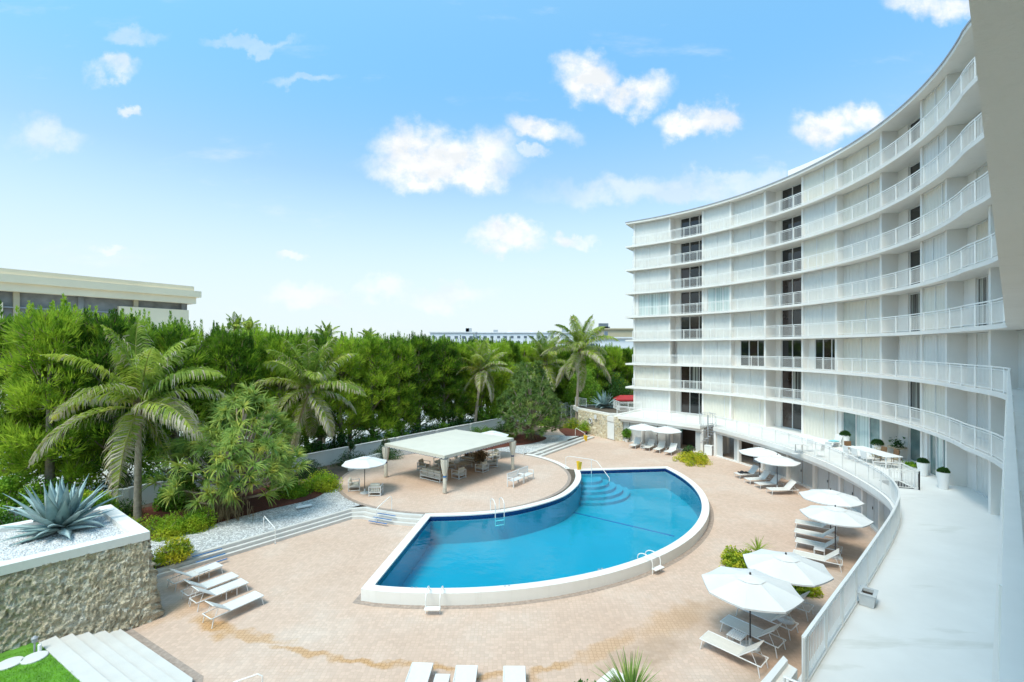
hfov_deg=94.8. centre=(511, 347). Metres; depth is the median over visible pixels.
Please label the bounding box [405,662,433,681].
sun lounger
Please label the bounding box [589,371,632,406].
broadleaf tree
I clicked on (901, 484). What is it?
stair guard
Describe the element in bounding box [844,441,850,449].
dining chair
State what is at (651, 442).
sun lounger
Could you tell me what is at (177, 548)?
shrub
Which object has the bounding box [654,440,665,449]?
sun lounger
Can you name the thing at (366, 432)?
parking lot
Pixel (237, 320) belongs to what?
coconut palm
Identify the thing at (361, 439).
shrub
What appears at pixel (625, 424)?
door
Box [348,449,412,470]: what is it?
planter wall
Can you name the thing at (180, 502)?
shrub
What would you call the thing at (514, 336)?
apartment block
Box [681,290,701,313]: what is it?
window
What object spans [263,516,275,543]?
handrail
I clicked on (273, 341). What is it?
casuarina tree
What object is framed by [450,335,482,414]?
casuarina tree
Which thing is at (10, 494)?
shrub
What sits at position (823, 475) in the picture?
door
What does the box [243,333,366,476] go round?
coconut palm
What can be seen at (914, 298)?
window
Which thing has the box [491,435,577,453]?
gravel bed
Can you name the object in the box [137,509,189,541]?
shrub
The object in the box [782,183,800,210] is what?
window
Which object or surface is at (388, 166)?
sky
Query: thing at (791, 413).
window
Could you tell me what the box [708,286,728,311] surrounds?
window
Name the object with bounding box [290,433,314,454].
shrub
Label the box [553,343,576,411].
casuarina tree
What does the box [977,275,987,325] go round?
window
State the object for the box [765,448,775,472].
door
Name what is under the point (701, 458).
round planting
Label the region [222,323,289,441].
casuarina tree
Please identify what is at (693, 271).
window
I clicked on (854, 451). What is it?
dining chair
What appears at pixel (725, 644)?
sun lounger
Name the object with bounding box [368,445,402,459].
shrub
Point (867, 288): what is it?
apartment building
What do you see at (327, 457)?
garden wall
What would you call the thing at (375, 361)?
casuarina tree
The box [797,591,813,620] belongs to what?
sun lounger
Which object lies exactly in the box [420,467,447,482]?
sofa
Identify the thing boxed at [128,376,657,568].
garden ground
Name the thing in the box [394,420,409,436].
shrub
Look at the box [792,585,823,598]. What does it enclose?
shrub
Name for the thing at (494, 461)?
armchair
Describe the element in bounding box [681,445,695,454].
shrub
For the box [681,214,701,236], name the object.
window
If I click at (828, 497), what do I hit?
patio umbrella
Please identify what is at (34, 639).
garden light
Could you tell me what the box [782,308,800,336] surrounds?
window
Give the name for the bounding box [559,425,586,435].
mulch bed
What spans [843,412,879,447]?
window
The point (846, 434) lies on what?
topiary pot
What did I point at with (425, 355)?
casuarina tree
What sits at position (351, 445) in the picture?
shrub
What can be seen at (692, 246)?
window
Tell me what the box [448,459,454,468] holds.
armchair
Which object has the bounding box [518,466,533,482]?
bench
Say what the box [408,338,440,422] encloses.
casuarina tree
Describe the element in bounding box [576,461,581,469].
caution sign
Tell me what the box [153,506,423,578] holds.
garden steps
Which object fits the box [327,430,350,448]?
shrub
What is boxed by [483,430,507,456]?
patio umbrella
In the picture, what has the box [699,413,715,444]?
spiral stair
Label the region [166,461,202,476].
shrub
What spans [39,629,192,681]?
lawn steps
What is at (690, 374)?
window
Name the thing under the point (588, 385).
broadleaf tree
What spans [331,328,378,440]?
casuarina tree
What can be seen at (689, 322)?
window
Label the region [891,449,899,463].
dining chair
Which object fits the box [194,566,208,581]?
side table
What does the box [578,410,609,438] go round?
stone wall
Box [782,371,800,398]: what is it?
window
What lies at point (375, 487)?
armchair
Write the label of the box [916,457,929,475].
topiary pot
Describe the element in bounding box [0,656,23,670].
stepping stone
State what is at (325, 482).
shrub
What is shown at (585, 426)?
shrub
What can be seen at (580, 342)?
coconut palm
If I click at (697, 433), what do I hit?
door
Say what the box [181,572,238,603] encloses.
sun lounger
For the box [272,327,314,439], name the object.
casuarina tree
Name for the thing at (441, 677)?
side table
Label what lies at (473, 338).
casuarina tree
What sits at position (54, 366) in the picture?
casuarina tree
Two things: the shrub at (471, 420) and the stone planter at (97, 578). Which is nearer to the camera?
the stone planter at (97, 578)
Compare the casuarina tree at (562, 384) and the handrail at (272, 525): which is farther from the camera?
the casuarina tree at (562, 384)
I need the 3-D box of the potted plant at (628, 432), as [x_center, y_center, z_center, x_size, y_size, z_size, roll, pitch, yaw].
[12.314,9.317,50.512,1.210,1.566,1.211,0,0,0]
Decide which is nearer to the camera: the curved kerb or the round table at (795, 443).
the round table at (795, 443)
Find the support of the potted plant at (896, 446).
on the terrace wing
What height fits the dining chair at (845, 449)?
0.910 m
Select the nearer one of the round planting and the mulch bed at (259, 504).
the mulch bed at (259, 504)
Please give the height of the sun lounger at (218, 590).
0.798 m
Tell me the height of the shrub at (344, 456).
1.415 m
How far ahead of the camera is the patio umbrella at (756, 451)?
35.83 m
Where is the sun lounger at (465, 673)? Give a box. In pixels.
[453,665,477,681]
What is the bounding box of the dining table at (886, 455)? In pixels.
[848,446,902,468]
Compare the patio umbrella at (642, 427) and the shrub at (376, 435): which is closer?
the shrub at (376, 435)
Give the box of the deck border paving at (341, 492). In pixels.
[337,450,570,513]
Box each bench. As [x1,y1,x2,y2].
[507,470,523,487]
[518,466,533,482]
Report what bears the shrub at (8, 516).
on the garden ground at (340, 471)
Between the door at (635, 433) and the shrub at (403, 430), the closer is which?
the shrub at (403, 430)
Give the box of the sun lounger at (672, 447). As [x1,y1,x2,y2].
[664,443,677,452]
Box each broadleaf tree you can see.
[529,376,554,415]
[560,366,603,415]
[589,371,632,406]
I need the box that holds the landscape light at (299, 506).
[296,504,311,508]
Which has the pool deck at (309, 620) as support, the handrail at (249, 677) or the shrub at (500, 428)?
the handrail at (249, 677)
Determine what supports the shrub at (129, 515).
on the mulch bed at (259, 504)
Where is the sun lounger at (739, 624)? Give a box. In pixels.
[720,614,785,657]
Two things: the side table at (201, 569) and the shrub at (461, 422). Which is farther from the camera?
the shrub at (461, 422)
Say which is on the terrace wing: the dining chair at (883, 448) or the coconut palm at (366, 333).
the dining chair at (883, 448)
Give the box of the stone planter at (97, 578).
[0,504,164,652]
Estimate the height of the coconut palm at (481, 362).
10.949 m
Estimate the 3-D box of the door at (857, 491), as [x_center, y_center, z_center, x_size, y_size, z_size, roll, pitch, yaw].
[21.080,8.990,28.549,0.030,1.980,1.202,0,0,11]
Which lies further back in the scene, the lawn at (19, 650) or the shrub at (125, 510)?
the shrub at (125, 510)
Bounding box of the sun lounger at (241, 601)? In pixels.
[202,591,263,628]
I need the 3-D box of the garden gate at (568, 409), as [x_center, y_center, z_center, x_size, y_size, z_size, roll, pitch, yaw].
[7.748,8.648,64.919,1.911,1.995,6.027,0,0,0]
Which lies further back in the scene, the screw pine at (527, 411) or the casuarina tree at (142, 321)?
the screw pine at (527, 411)
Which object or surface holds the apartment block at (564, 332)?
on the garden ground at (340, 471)
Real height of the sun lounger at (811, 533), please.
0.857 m
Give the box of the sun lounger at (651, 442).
[642,439,654,450]
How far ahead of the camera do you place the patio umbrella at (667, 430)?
45.42 m
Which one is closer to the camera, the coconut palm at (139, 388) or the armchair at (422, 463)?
the coconut palm at (139, 388)
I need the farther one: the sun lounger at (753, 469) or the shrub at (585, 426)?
the shrub at (585, 426)
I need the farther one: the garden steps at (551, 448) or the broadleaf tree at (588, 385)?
the broadleaf tree at (588, 385)
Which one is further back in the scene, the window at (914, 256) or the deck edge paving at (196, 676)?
the window at (914, 256)
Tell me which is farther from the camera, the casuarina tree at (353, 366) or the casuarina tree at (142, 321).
the casuarina tree at (353, 366)
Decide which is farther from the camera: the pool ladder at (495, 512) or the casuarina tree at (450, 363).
the casuarina tree at (450, 363)
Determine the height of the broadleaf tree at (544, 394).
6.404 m
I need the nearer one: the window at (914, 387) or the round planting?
the window at (914, 387)
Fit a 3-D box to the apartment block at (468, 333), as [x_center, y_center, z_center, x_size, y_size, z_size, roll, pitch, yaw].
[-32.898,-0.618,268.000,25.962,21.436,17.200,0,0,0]
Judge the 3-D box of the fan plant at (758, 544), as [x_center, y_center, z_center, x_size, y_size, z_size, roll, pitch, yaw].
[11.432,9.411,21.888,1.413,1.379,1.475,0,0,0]
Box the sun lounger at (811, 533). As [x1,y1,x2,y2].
[794,527,838,547]
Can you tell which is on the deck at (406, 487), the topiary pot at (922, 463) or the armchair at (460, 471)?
the armchair at (460, 471)
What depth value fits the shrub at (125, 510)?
26.97 m
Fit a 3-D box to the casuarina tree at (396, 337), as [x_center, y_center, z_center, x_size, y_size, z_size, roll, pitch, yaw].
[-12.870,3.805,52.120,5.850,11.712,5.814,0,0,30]
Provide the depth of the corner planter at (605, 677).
13.58 m
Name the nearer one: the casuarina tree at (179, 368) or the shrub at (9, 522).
the shrub at (9, 522)
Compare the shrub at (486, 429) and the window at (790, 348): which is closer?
the window at (790, 348)
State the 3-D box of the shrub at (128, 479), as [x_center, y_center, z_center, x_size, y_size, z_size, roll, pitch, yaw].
[-24.739,8.409,29.603,2.372,2.829,2.179,0,0,-7]
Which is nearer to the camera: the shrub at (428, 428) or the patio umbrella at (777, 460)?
the patio umbrella at (777, 460)
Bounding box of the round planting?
[672,450,712,466]
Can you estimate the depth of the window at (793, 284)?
43.13 m
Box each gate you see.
[561,402,572,415]
[607,416,613,439]
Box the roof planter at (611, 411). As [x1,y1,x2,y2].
[573,397,641,426]
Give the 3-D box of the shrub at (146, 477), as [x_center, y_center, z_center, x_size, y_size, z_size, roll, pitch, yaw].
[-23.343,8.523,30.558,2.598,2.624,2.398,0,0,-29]
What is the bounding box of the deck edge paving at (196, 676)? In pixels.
[124,629,203,681]
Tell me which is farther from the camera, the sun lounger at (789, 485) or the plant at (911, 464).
the sun lounger at (789, 485)
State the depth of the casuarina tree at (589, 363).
71.62 m
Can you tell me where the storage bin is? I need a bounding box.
[704,444,713,455]
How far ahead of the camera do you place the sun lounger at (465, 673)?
14.10 m
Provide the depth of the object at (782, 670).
10.07 m
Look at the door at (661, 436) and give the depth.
48.09 m
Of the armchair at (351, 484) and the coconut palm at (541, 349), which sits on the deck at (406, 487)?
the armchair at (351, 484)
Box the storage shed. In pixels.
[623,389,632,406]
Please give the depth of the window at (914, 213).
30.63 m
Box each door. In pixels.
[607,421,613,439]
[623,422,628,439]
[630,422,640,441]
[645,424,656,443]
[658,426,669,445]
[673,428,680,447]
[695,431,699,450]
[717,434,722,456]
[734,439,736,460]
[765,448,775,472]
[776,451,785,476]
[791,456,801,482]
[803,461,811,486]
[818,467,828,488]
[829,472,837,490]
[844,480,852,495]
[854,485,860,512]
[867,493,873,523]
[874,498,877,527]
[884,505,888,521]
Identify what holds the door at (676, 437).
in the terrace wing
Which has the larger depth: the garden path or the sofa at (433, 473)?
the garden path
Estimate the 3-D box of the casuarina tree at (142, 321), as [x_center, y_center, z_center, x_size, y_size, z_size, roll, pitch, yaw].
[-27.423,3.368,33.219,6.808,12.604,6.443,0,0,-22]
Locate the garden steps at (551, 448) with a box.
[526,434,594,456]
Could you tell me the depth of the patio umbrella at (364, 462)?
30.74 m
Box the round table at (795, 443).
[787,441,803,453]
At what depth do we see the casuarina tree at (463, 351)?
54.83 m
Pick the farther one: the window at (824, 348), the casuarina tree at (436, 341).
the casuarina tree at (436, 341)
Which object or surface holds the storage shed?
on the garden ground at (340, 471)
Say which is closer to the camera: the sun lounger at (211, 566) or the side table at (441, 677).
the side table at (441, 677)
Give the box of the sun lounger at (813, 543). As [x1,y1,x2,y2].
[795,536,842,556]
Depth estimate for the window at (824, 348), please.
38.75 m
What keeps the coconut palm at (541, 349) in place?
on the garden ground at (340, 471)
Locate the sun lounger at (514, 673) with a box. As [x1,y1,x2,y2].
[503,666,525,681]
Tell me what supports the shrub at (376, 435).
on the garden ground at (340, 471)
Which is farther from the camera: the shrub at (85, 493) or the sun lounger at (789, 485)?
the sun lounger at (789, 485)
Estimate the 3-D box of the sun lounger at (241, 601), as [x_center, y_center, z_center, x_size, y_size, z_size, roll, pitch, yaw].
[-10.575,9.705,17.908,0.713,0.798,1.956,0,0,33]
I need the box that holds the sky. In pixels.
[0,0,970,345]
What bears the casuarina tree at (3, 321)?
on the parking lot
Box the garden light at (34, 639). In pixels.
[31,635,41,651]
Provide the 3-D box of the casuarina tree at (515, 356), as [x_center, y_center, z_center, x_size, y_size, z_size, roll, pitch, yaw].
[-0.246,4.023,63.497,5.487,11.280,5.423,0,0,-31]
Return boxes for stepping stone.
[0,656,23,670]
[20,651,48,664]
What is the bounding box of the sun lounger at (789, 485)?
[766,479,798,494]
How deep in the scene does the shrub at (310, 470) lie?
35.11 m
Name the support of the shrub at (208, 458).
on the garden ground at (340, 471)
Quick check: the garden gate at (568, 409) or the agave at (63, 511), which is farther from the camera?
the garden gate at (568, 409)
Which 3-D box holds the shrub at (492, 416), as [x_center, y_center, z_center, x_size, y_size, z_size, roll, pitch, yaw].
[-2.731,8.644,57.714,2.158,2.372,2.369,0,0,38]
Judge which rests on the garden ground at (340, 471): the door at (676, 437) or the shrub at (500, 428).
the shrub at (500, 428)
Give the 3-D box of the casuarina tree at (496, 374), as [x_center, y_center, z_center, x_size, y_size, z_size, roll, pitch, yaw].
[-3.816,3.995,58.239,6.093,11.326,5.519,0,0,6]
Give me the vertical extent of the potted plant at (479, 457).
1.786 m
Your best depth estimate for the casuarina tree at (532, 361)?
67.23 m
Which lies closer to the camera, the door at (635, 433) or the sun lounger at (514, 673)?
the sun lounger at (514, 673)
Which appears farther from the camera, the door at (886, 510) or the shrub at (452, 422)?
the shrub at (452, 422)
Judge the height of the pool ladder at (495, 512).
1.482 m
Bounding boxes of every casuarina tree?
[0,296,110,488]
[0,301,60,480]
[1,293,120,484]
[40,306,178,488]
[93,307,172,474]
[121,310,227,473]
[146,320,211,445]
[187,317,267,457]
[200,320,239,436]
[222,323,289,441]
[246,325,315,446]
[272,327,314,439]
[276,327,340,445]
[304,326,347,444]
[316,331,371,443]
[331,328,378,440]
[346,331,402,436]
[352,329,395,432]
[374,334,423,433]
[377,332,417,419]
[400,330,445,431]
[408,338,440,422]
[420,337,470,423]
[428,334,465,419]
[442,339,484,418]
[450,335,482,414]
[462,335,503,418]
[464,334,488,415]
[478,337,496,417]
[485,338,518,413]
[497,337,527,406]
[517,338,543,404]
[520,344,542,379]
[535,344,566,405]
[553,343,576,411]
[566,349,597,402]
[588,343,612,397]
[601,342,628,394]
[614,346,632,394]
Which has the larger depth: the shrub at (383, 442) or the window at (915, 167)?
the shrub at (383, 442)
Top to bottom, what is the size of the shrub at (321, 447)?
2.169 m
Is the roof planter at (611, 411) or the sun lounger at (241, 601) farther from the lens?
the roof planter at (611, 411)
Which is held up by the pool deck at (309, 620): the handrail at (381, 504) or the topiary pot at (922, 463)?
the handrail at (381, 504)
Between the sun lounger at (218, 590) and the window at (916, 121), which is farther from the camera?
the window at (916, 121)
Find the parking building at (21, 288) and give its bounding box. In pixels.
[0,268,201,410]
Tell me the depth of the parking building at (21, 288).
53.09 m
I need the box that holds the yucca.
[589,647,658,681]
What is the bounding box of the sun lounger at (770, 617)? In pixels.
[735,606,798,639]
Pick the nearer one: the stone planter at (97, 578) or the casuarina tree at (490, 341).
the stone planter at (97, 578)
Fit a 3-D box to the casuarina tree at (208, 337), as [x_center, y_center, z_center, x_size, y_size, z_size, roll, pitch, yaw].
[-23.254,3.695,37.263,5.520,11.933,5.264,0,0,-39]
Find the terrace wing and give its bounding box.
[614,406,999,681]
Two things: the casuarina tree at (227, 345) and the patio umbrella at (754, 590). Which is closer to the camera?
the patio umbrella at (754, 590)
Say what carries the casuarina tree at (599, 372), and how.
on the garden ground at (340, 471)
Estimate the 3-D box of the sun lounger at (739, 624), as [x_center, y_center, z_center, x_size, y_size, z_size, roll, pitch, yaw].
[8.294,9.675,16.258,0.713,0.857,1.956,0,0,-40]
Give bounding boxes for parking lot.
[0,406,489,500]
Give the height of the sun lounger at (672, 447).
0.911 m
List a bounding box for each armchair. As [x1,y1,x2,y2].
[348,477,359,491]
[368,483,382,496]
[417,458,429,469]
[433,457,440,466]
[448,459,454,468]
[451,466,465,479]
[475,461,488,472]
[487,455,497,466]
[488,449,499,458]
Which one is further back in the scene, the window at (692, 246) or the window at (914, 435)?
the window at (692, 246)
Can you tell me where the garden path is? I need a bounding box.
[539,426,563,434]
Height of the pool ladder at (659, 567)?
0.972 m
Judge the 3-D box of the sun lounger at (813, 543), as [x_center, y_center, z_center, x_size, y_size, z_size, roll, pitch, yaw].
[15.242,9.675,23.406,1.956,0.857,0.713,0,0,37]
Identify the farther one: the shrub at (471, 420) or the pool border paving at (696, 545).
the shrub at (471, 420)
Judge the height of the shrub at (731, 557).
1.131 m
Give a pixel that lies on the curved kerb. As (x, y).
(561, 464)
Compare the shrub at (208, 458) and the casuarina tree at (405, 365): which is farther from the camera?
the casuarina tree at (405, 365)
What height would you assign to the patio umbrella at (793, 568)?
2.535 m
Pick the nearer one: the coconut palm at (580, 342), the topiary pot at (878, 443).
the topiary pot at (878, 443)
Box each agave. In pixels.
[0,474,121,546]
[590,391,615,408]
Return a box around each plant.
[469,449,489,463]
[621,428,631,441]
[743,536,769,550]
[887,436,906,460]
[896,461,916,466]
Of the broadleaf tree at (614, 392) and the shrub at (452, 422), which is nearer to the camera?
the shrub at (452, 422)
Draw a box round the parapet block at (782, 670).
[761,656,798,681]
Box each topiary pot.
[839,430,850,444]
[870,438,884,455]
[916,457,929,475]
[936,466,951,489]
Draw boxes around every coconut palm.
[27,320,232,522]
[219,311,251,334]
[240,316,261,331]
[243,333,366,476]
[312,321,339,442]
[358,328,376,341]
[456,337,513,421]
[523,331,575,417]
[540,315,619,422]
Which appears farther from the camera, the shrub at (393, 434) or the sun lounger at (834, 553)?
the shrub at (393, 434)
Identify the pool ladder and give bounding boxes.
[424,586,443,613]
[490,497,504,526]
[637,550,664,574]
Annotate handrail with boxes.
[234,673,262,681]
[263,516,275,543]
[375,496,391,522]
[565,456,609,482]
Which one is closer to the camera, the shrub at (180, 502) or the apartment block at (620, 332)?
the shrub at (180, 502)
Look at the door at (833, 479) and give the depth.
31.46 m
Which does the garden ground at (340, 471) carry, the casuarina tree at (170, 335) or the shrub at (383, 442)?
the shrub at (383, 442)
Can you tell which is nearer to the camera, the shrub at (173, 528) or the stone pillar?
the shrub at (173, 528)
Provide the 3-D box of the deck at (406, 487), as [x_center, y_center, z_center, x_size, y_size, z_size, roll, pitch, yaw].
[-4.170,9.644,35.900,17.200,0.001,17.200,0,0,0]
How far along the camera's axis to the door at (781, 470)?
36.82 m
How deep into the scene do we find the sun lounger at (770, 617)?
16.96 m
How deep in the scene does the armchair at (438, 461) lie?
38.46 m
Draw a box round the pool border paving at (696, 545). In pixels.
[353,500,713,608]
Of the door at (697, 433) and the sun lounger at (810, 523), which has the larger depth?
the door at (697, 433)
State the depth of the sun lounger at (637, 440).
48.16 m
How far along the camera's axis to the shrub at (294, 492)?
30.66 m
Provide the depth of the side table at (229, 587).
19.17 m
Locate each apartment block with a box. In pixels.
[429,328,477,341]
[477,330,555,343]
[560,329,594,345]
[595,323,632,336]
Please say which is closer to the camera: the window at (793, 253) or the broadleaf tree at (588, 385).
the window at (793, 253)
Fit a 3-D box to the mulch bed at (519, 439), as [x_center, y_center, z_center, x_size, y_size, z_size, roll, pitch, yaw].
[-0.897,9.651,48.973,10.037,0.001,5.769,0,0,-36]
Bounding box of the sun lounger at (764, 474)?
[744,470,771,482]
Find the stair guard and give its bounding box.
[873,461,919,489]
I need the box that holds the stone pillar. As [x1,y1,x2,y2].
[613,416,622,440]
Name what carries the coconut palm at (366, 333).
on the parking lot
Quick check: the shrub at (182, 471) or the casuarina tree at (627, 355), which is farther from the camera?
the casuarina tree at (627, 355)
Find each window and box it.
[639,292,668,315]
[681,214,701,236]
[681,240,701,262]
[681,265,701,287]
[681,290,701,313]
[681,316,701,338]
[681,366,701,389]
[681,392,701,414]
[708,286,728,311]
[740,340,763,366]
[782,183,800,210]
[782,214,800,241]
[782,246,800,273]
[782,277,800,304]
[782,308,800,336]
[782,339,800,367]
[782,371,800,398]
[782,402,800,430]
[815,338,834,370]
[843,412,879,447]
[909,117,919,144]
[909,161,919,192]
[909,205,919,238]
[909,248,919,284]
[909,292,919,331]
[909,381,919,417]
[909,428,919,461]
[929,434,944,477]
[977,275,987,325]
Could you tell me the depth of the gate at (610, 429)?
51.83 m
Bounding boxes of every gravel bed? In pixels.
[150,488,360,559]
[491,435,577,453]
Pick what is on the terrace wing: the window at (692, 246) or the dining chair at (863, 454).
the dining chair at (863, 454)
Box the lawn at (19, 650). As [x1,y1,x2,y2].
[0,642,77,681]
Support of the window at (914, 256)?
in the apartment building at (867, 288)
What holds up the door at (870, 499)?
in the terrace wing
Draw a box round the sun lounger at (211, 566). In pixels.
[167,562,222,590]
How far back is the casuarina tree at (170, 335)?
32.38 m
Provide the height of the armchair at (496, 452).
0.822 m
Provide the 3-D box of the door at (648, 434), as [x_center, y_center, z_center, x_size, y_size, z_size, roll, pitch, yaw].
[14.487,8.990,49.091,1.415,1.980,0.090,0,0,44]
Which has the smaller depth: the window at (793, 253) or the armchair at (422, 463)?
the armchair at (422, 463)
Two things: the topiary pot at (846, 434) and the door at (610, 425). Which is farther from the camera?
the door at (610, 425)
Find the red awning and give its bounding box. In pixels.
[614,395,632,404]
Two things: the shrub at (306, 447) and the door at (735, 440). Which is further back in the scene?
the door at (735, 440)
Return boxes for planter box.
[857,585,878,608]
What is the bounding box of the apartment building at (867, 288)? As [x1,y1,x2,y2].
[625,0,1023,681]
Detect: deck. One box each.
[133,433,876,681]
[341,451,567,512]
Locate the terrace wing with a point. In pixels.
(925, 564)
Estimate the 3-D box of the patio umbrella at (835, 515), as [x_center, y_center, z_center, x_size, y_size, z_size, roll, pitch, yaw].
[15.600,8.832,22.700,2.735,2.535,2.735,0,0,13]
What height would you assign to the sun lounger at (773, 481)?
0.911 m
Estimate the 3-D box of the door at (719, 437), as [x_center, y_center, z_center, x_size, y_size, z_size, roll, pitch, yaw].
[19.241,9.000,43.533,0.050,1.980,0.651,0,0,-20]
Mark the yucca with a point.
(628, 675)
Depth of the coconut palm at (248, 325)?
51.85 m
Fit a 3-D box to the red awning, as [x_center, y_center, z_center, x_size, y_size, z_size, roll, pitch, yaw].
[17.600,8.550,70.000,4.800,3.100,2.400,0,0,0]
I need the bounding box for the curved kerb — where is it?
[526,453,569,468]
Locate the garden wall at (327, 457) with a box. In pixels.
[3,412,540,520]
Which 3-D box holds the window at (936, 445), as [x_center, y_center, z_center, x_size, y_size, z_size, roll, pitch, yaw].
[24.208,6.110,26.589,0.438,2.594,2.190,0,0,20]
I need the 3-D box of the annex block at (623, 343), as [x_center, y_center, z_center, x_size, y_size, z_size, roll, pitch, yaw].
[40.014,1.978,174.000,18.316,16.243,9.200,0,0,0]
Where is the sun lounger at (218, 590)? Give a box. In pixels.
[189,578,248,611]
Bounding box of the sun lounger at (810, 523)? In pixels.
[795,519,836,532]
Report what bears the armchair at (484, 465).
on the deck at (406, 487)
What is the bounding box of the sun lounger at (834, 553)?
[793,548,842,572]
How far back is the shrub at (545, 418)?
58.70 m
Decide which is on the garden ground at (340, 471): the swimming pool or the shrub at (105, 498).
the shrub at (105, 498)
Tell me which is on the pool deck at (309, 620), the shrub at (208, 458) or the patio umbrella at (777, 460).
the patio umbrella at (777, 460)
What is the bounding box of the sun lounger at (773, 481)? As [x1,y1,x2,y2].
[754,474,783,487]
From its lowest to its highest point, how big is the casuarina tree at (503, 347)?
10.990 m
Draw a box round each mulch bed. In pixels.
[127,482,324,538]
[483,434,545,449]
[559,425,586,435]
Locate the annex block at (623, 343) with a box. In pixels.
[595,331,632,348]
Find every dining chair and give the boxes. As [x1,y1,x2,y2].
[842,445,854,458]
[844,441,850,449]
[851,448,863,460]
[860,450,872,464]
[880,446,886,460]
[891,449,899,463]
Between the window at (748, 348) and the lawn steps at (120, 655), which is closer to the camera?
the lawn steps at (120, 655)
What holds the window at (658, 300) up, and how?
in the apartment building at (867, 288)
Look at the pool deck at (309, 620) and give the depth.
17.63 m
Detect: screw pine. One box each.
[139,380,312,523]
[496,359,567,440]
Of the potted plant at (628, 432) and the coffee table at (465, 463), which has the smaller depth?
the coffee table at (465, 463)
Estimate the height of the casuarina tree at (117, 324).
12.282 m
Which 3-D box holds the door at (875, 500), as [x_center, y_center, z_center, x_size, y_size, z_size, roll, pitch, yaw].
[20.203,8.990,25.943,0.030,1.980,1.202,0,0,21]
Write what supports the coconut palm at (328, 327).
on the parking lot
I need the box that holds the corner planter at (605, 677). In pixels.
[596,668,624,681]
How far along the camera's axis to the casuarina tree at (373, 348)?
44.84 m
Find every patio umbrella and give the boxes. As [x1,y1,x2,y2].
[341,455,386,493]
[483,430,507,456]
[629,424,656,447]
[652,426,680,450]
[702,566,803,652]
[739,446,779,475]
[743,549,833,624]
[754,454,800,486]
[799,488,864,536]
[799,505,873,559]
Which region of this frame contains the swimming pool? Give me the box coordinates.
[361,466,708,605]
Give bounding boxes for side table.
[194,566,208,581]
[221,583,237,599]
[433,674,449,681]
[726,628,746,644]
[814,546,824,555]
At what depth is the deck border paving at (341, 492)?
30.75 m
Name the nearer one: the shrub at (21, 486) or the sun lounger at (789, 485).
the shrub at (21, 486)
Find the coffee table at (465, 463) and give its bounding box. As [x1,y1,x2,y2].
[455,461,471,468]
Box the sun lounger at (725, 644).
[699,630,768,677]
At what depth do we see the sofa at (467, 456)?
39.83 m
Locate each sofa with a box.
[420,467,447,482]
[460,452,485,461]
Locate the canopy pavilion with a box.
[382,429,515,493]
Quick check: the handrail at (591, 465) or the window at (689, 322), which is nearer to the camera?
the handrail at (591, 465)
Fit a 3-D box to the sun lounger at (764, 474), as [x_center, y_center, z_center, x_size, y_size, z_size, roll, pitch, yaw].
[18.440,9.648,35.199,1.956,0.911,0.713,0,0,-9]
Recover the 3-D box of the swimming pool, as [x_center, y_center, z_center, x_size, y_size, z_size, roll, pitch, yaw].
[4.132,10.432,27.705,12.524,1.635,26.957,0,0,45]
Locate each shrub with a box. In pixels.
[0,471,43,508]
[0,477,22,516]
[0,498,44,524]
[2,515,29,524]
[20,476,72,497]
[64,463,104,492]
[69,488,117,503]
[80,491,121,511]
[91,461,133,490]
[117,497,144,517]
[127,513,146,528]
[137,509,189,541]
[142,461,166,483]
[151,535,194,568]
[152,476,200,511]
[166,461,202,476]
[181,504,217,533]
[201,454,220,472]
[274,473,314,499]
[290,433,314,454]
[292,458,326,478]
[298,469,343,492]
[307,439,332,452]
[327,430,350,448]
[330,449,363,466]
[347,439,355,451]
[348,427,370,449]
[365,425,383,441]
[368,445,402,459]
[380,438,389,447]
[381,428,400,439]
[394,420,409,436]
[408,422,424,433]
[421,420,440,431]
[432,420,450,429]
[446,410,458,426]
[455,413,468,424]
[465,413,479,423]
[470,425,493,432]
[473,407,488,420]
[485,409,495,419]
[493,423,510,432]
[540,414,554,426]
[562,416,579,428]
[577,420,591,430]
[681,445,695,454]
[719,544,751,568]
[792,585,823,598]
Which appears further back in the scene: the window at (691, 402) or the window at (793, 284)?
the window at (691, 402)
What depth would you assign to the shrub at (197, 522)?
24.92 m
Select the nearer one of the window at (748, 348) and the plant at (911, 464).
the plant at (911, 464)
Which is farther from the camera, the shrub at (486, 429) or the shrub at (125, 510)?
the shrub at (486, 429)
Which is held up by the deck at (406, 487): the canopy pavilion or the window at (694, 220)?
the canopy pavilion
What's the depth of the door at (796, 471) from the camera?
35.16 m
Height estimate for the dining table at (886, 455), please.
0.760 m
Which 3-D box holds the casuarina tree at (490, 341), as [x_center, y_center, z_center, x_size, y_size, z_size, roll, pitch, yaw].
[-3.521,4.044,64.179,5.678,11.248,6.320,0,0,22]
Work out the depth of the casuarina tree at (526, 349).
64.59 m
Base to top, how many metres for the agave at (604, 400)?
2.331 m
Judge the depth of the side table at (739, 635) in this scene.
15.93 m
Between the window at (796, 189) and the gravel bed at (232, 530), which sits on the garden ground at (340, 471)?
the gravel bed at (232, 530)
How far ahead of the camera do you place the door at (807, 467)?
34.12 m
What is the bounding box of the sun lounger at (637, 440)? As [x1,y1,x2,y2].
[629,437,641,448]
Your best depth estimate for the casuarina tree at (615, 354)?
74.51 m
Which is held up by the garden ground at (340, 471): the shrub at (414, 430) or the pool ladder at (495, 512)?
the shrub at (414, 430)
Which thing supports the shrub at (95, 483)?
on the garden ground at (340, 471)
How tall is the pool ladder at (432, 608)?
0.972 m
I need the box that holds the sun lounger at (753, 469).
[734,465,761,475]
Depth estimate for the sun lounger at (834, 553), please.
21.83 m
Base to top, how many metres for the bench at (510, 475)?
0.915 m

